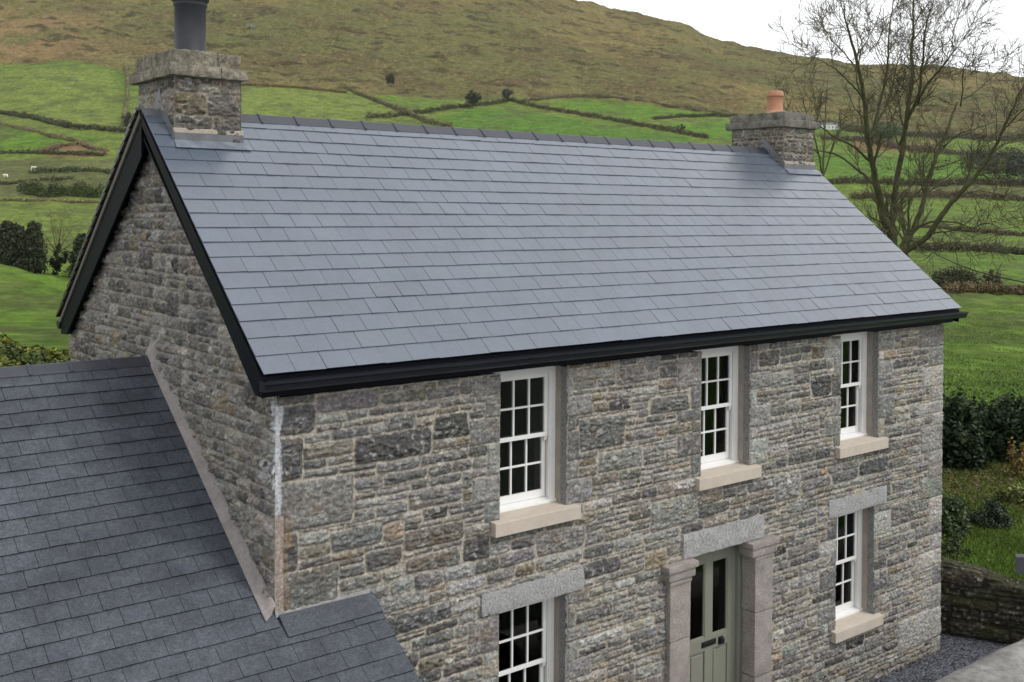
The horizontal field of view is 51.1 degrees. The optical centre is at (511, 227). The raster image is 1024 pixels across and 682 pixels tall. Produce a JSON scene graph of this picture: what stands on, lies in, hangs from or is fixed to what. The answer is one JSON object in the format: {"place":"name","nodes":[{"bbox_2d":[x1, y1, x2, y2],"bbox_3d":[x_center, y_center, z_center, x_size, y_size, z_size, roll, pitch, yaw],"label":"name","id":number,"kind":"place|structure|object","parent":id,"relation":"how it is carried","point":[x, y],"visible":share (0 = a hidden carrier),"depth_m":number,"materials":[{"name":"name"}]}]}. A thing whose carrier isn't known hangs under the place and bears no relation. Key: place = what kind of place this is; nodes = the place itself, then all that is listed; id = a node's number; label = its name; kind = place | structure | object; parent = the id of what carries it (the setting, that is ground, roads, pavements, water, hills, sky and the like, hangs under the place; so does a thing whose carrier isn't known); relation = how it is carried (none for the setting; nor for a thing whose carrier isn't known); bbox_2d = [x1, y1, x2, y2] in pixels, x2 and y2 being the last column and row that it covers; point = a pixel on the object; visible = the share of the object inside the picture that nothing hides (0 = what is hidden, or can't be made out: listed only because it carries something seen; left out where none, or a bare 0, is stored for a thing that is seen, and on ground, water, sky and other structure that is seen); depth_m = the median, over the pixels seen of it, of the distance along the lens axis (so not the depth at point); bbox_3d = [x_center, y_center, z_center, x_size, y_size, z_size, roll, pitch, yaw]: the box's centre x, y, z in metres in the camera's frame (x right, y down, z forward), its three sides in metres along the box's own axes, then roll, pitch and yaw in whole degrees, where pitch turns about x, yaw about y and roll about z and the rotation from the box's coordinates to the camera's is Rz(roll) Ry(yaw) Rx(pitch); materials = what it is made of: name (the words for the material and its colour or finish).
{"place":"outdoors","nodes":[
{"label":"outdoors","id":0,"kind":"place"},
{"bbox_2d":[0,0,1023,579],"bbox_3d":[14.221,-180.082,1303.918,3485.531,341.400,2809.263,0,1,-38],"label":"ground","id":1,"kind":"structure","parent":0,"point":[66,60],"depth_m":683.21,"materials":[{"name":"green plant"}]},
{"bbox_2d":[0,220,22,266],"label":"evergreen tree","id":2,"kind":"object","parent":1,"relation":"on","point":[10,234],"visible":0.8,"depth_m":118.95,"materials":[{"name":"green plant"}]},
{"bbox_2d":[15,224,34,261],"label":"evergreen tree","id":3,"kind":"object","parent":1,"relation":"on","point":[22,227],"visible":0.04,"depth_m":123.63,"materials":[{"name":"green plant"}]},
{"bbox_2d":[13,220,48,273],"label":"evergreen tree","id":4,"kind":"object","parent":1,"relation":"on","point":[29,259],"visible":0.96,"depth_m":118.21,"materials":[{"name":"green plant"}]},
{"bbox_2d":[0,330,71,366],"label":"conifer hedge","id":5,"kind":"object","parent":1,"relation":"on","point":[14,353],"visible":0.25,"depth_m":25.10,"materials":[{"name":"green plant"}]},
{"bbox_2d":[0,174,75,184],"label":"hedge","id":6,"kind":"object","parent":1,"relation":"on","point":[38,180],"visible":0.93,"depth_m":304.57,"materials":[{"name":"green plant"}]},
{"bbox_2d":[0,120,87,142],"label":"hedge","id":7,"kind":"object","parent":1,"relation":"on","point":[51,134],"visible":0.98,"depth_m":401.90,"materials":[{"name":"green plant"}]},
{"bbox_2d":[0,197,99,202],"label":"hedge","id":8,"kind":"object","parent":1,"relation":"on","point":[44,200],"visible":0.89,"depth_m":262.49,"materials":[{"name":"green plant"}]},
{"bbox_2d":[0,148,106,155],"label":"hedge","id":9,"kind":"object","parent":1,"relation":"on","point":[44,151],"visible":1,"depth_m":360.86,"materials":[{"name":"green plant"}]},
{"bbox_2d":[16,179,104,197],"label":"hedge","id":10,"kind":"object","parent":1,"relation":"on","point":[57,189],"visible":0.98,"depth_m":273.04,"materials":[{"name":"green plant"}]},
{"bbox_2d":[34,207,88,274],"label":"bare tree","id":11,"kind":"object","parent":1,"relation":"on","point":[57,263],"visible":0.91,"depth_m":119.72,"materials":[{"name":"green plant"}]},
{"bbox_2d":[0,109,127,132],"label":"hedge","id":12,"kind":"object","parent":1,"relation":"on","point":[58,122],"visible":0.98,"depth_m":425.40,"materials":[{"name":"green plant"}]},
{"bbox_2d":[27,165,110,173],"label":"hedge","id":13,"kind":"object","parent":1,"relation":"on","point":[43,169],"visible":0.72,"depth_m":322.37,"materials":[{"name":"green plant"}]},
{"bbox_2d":[36,141,108,151],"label":"hedge","id":14,"kind":"object","parent":1,"relation":"on","point":[81,143],"visible":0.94,"depth_m":373.40,"materials":[{"name":"green plant"}]},
{"bbox_2d":[61,233,86,276],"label":"evergreen tree","id":15,"kind":"object","parent":1,"relation":"on","point":[79,239],"visible":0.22,"depth_m":117.05,"materials":[{"name":"green plant"}]},
{"bbox_2d":[122,63,129,125],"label":"hedge","id":16,"kind":"object","parent":1,"relation":"on","point":[127,95],"visible":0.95,"depth_m":542.79,"materials":[{"name":"green plant"}]},
{"bbox_2d":[121,111,131,126],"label":"bush","id":17,"kind":"object","parent":1,"relation":"on","point":[127,118],"visible":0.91,"depth_m":432.33,"materials":[{"name":"green plant"}]},
{"bbox_2d":[0,337,419,681],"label":"annex","id":18,"kind":"object","parent":1,"relation":"on","point":[125,556],"visible":0.99,"depth_m":9.55,"materials":[{"name":"stone"}]},
{"bbox_2d":[241,81,347,92],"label":"hedge","id":19,"kind":"object","parent":1,"relation":"on","point":[288,86],"visible":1,"depth_m":625.82,"materials":[{"name":"green plant"}]},
{"bbox_2d":[385,73,394,83],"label":"round tree","id":20,"kind":"object","parent":1,"relation":"on","point":[390,78],"visible":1,"depth_m":648.15,"materials":[{"name":"green plant"}]},
{"bbox_2d":[341,84,452,126],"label":"hedge","id":21,"kind":"object","parent":1,"relation":"on","point":[399,108],"visible":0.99,"depth_m":551.55,"materials":[{"name":"green plant"}]},
{"bbox_2d":[365,97,509,117],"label":"hedge","id":22,"kind":"object","parent":1,"relation":"on","point":[449,106],"visible":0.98,"depth_m":564.76,"materials":[{"name":"green plant"}]},
{"bbox_2d":[464,90,483,108],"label":"round tree","id":23,"kind":"object","parent":1,"relation":"on","point":[472,97],"visible":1,"depth_m":586.54,"materials":[{"name":"green plant"}]},
{"bbox_2d":[501,88,513,101],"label":"round tree","id":24,"kind":"object","parent":1,"relation":"on","point":[506,92],"visible":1,"depth_m":624.69,"materials":[{"name":"green plant"}]},
{"bbox_2d":[56,0,967,681],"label":"stone house","id":25,"kind":"structure","parent":1,"relation":"on","point":[468,404],"depth_m":12.25,"materials":[{"name":"stone"}]},
{"bbox_2d":[479,365,580,537],"bbox_3d":[0.110,2.335,11.490,1.180,1.650,0.585,0,1,-38],"label":"window","id":26,"kind":"structure","parent":25,"relation":"in","point":[544,505],"depth_m":11.61,"materials":[{"name":"white paint"}]},
{"bbox_2d":[496,593,567,681],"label":"window","id":27,"kind":"structure","parent":25,"relation":"in","point":[532,642],"depth_m":11.66,"materials":[{"name":"white paint"}]},
{"bbox_2d":[688,545,735,681],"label":"door","id":28,"kind":"structure","parent":25,"relation":"in","point":[712,609],"depth_m":13.45,"materials":[{"name":"green paint"}]},
{"bbox_2d":[670,345,761,490],"bbox_3d":[2.513,2.322,13.377,1.170,1.650,0.585,0,1,-38],"label":"window","id":29,"kind":"structure","parent":25,"relation":"in","point":[725,410],"depth_m":13.50,"materials":[{"name":"white paint"}]},
{"bbox_2d":[817,331,888,458],"bbox_3d":[4.723,2.311,15.112,1.170,1.650,0.585,0,1,-38],"label":"window","id":30,"kind":"structure","parent":25,"relation":"in","point":[859,356],"depth_m":15.26,"materials":[{"name":"white paint"}]},
{"bbox_2d":[830,506,882,643],"bbox_3d":[4.722,4.794,15.033,1.130,1.705,0.390,0,1,-38],"label":"window","id":31,"kind":"structure","parent":25,"relation":"in","point":[854,553],"depth_m":15.24,"materials":[{"name":"white paint"}]},
{"bbox_2d":[510,97,709,137],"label":"hedge","id":32,"kind":"object","parent":1,"relation":"on","point":[635,123],"visible":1,"depth_m":562.24,"materials":[{"name":"green plant"}]},
{"bbox_2d":[519,93,736,115],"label":"hedge","id":33,"kind":"object","parent":1,"relation":"on","point":[598,95],"visible":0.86,"depth_m":650.91,"materials":[{"name":"green plant"}]},
{"bbox_2d":[676,124,684,130],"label":"bush","id":34,"kind":"object","parent":1,"relation":"on","point":[682,127],"visible":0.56,"depth_m":528.82,"materials":[{"name":"green plant"}]},
{"bbox_2d":[650,112,741,119],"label":"hedge","id":35,"kind":"object","parent":1,"relation":"on","point":[692,115],"visible":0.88,"depth_m":608.43,"materials":[{"name":"green plant"}]},
{"bbox_2d":[780,52,873,184],"bbox_3d":[16.779,-1.337,58.337,5.134,17.019,5.754,0,1,6],"label":"bare tree","id":36,"kind":"object","parent":1,"relation":"on","point":[822,170],"visible":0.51,"depth_m":58.22,"materials":[{"name":"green plant"}]},
{"bbox_2d":[820,122,838,129],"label":"farmhouse","id":37,"kind":"object","parent":1,"relation":"on","point":[830,126],"visible":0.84,"depth_m":600.67,"materials":[{"name":"stone"}]},
{"bbox_2d":[859,118,909,139],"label":"bush","id":38,"kind":"object","parent":1,"relation":"on","point":[889,128],"visible":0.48,"depth_m":553.93,"materials":[{"name":"green plant"}]},
{"bbox_2d":[757,0,1023,244],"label":"ash tree","id":39,"kind":"object","parent":1,"relation":"on","point":[869,139],"visible":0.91,"depth_m":30.55,"materials":[{"name":"brown plant"}]},
{"bbox_2d":[813,118,1023,140],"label":"hedge","id":40,"kind":"object","parent":1,"relation":"on","point":[913,134],"visible":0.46,"depth_m":577.92,"materials":[{"name":"green plant"}]},
{"bbox_2d":[816,131,1023,158],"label":"hedge","id":41,"kind":"object","parent":1,"relation":"on","point":[893,144],"visible":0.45,"depth_m":513.00,"materials":[{"name":"green plant"}]},
{"bbox_2d":[827,173,1023,186],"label":"hedge","id":42,"kind":"object","parent":1,"relation":"on","point":[886,180],"visible":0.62,"depth_m":370.15,"materials":[{"name":"green plant"}]},
{"bbox_2d":[848,187,1023,200],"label":"hedge","id":43,"kind":"object","parent":1,"relation":"on","point":[935,194],"visible":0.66,"depth_m":334.23,"materials":[{"name":"green plant"}]},
{"bbox_2d":[859,5,1023,298],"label":"ash tree","id":44,"kind":"object","parent":1,"relation":"on","point":[906,246],"visible":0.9,"depth_m":28.89,"materials":[{"name":"brown plant"}]},
{"bbox_2d":[926,248,1023,282],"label":"cable","id":45,"kind":"object","parent":44,"relation":"attached to","point":[976,270],"visible":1,"depth_m":21.37,"materials":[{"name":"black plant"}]},
{"bbox_2d":[941,492,972,542],"bbox_3d":[7.569,5.116,18.615,1.010,1.121,0.955,0,1,-38],"label":"leafy shrub","id":46,"kind":"object","parent":1,"relation":"on","point":[953,513],"visible":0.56,"depth_m":18.48,"materials":[{"name":"green plant"}]},
{"bbox_2d":[929,266,986,289],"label":"hedge","id":47,"kind":"object","parent":1,"relation":"on","point":[948,274],"visible":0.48,"depth_m":118.58,"materials":[{"name":"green plant"}]},
{"bbox_2d":[941,537,976,558],"bbox_3d":[7.257,5.367,17.779,0.756,0.393,0.650,0,1,-18],"label":"leafy shrub","id":48,"kind":"object","parent":1,"relation":"on","point":[954,543],"visible":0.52,"depth_m":17.68,"materials":[{"name":"green plant"}]},
{"bbox_2d":[911,235,1023,254],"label":"hedge","id":49,"kind":"object","parent":1,"relation":"on","point":[945,246],"visible":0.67,"depth_m":201.71,"materials":[{"name":"green plant"}]},
{"bbox_2d":[920,224,1023,236],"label":"hedge","id":50,"kind":"object","parent":1,"relation":"on","point":[1009,232],"visible":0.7,"depth_m":245.57,"materials":[{"name":"green plant"}]},
{"bbox_2d":[942,385,1005,472],"bbox_3d":[9.749,4.723,23.525,2.629,2.556,2.100,0,1,-38],"label":"laurel bush","id":51,"kind":"object","parent":1,"relation":"on","point":[962,435],"visible":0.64,"depth_m":23.04,"materials":[{"name":"green plant"}]},
{"bbox_2d":[935,639,1023,681],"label":"pavement","id":52,"kind":"structure","parent":1,"relation":"on","point":[1005,664],"depth_m":13.30,"materials":[{"name":"grey concrete"}]},
{"bbox_2d":[940,556,1023,643],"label":"garden wall","id":53,"kind":"structure","parent":1,"relation":"on","point":[978,602],"depth_m":16.79,"materials":[{"name":"stone"}]},
{"bbox_2d":[941,458,1023,579],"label":"lawn grass","id":54,"kind":"structure","parent":1,"relation":"on","point":[1018,541],"depth_m":18.56,"materials":[{"name":"green plant"}]},
{"bbox_2d":[941,280,1023,295],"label":"hedge","id":55,"kind":"object","parent":1,"relation":"on","point":[994,289],"visible":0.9,"depth_m":111.70,"materials":[{"name":"brown plant"}]},
{"bbox_2d":[964,145,1000,168],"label":"bush","id":56,"kind":"object","parent":1,"relation":"on","point":[985,156],"visible":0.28,"depth_m":436.73,"materials":[{"name":"green plant"}]},
{"bbox_2d":[942,462,1023,519],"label":"fallen leaves","id":57,"kind":"object","parent":1,"relation":"on","point":[978,480],"visible":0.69,"depth_m":21.79,"materials":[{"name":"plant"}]},
{"bbox_2d":[965,497,1015,531],"bbox_3d":[8.515,5.201,19.112,0.898,0.814,0.904,1,1,33],"label":"rosemary bush","id":58,"kind":"object","parent":1,"relation":"on","point":[993,515],"visible":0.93,"depth_m":18.95,"materials":[{"name":"green plant"}]},
{"bbox_2d":[958,393,1023,464],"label":"laurel bush","id":59,"kind":"object","parent":1,"relation":"on","point":[1000,445],"visible":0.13,"depth_m":23.55,"materials":[{"name":"green plant"}]},
{"bbox_2d":[982,267,1002,286],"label":"bush","id":60,"kind":"object","parent":1,"relation":"on","point":[987,277],"visible":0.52,"depth_m":119.24,"materials":[{"name":"green plant"}]},
{"bbox_2d":[975,144,1023,181],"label":"bush","id":61,"kind":"object","parent":1,"relation":"on","point":[1017,160],"visible":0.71,"depth_m":390.49,"materials":[{"name":"green plant"}]},
{"bbox_2d":[983,383,1023,461],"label":"laurel bush","id":62,"kind":"object","parent":1,"relation":"on","point":[1014,421],"visible":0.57,"depth_m":23.50,"materials":[{"name":"green plant"}]},
{"bbox_2d":[993,482,1023,506],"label":"variegated shrub","id":63,"kind":"object","parent":1,"relation":"on","point":[1016,494],"visible":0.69,"depth_m":20.24,"materials":[{"name":"green plant"}]},
{"bbox_2d":[1006,437,1023,478],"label":"yellow sapling","id":64,"kind":"object","parent":1,"relation":"on","point":[1013,464],"visible":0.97,"depth_m":22.14,"materials":[{"name":"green plant"}]},
{"bbox_2d":[577,0,1023,76],"label":"sky","id":65,"kind":"structure","parent":0,"point":[743,22],"materials":[{"name":"white"}]},
{"bbox_2d":[873,633,1010,681],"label":"gravel path","id":66,"kind":"structure","parent":0,"point":[955,653],"depth_m":16.03,"materials":[{"name":"grey gravel"}]},
{"bbox_2d":[942,306,1023,407],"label":"field grass","id":67,"kind":"structure","parent":0,"point":[986,398],"depth_m":47.11,"materials":[{"name":"green plant"}]},
{"bbox_2d":[1015,554,1023,573],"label":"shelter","id":68,"kind":"object","parent":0,"point":[1019,563],"visible":1,"depth_m":11.50,"materials":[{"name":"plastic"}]}
]}

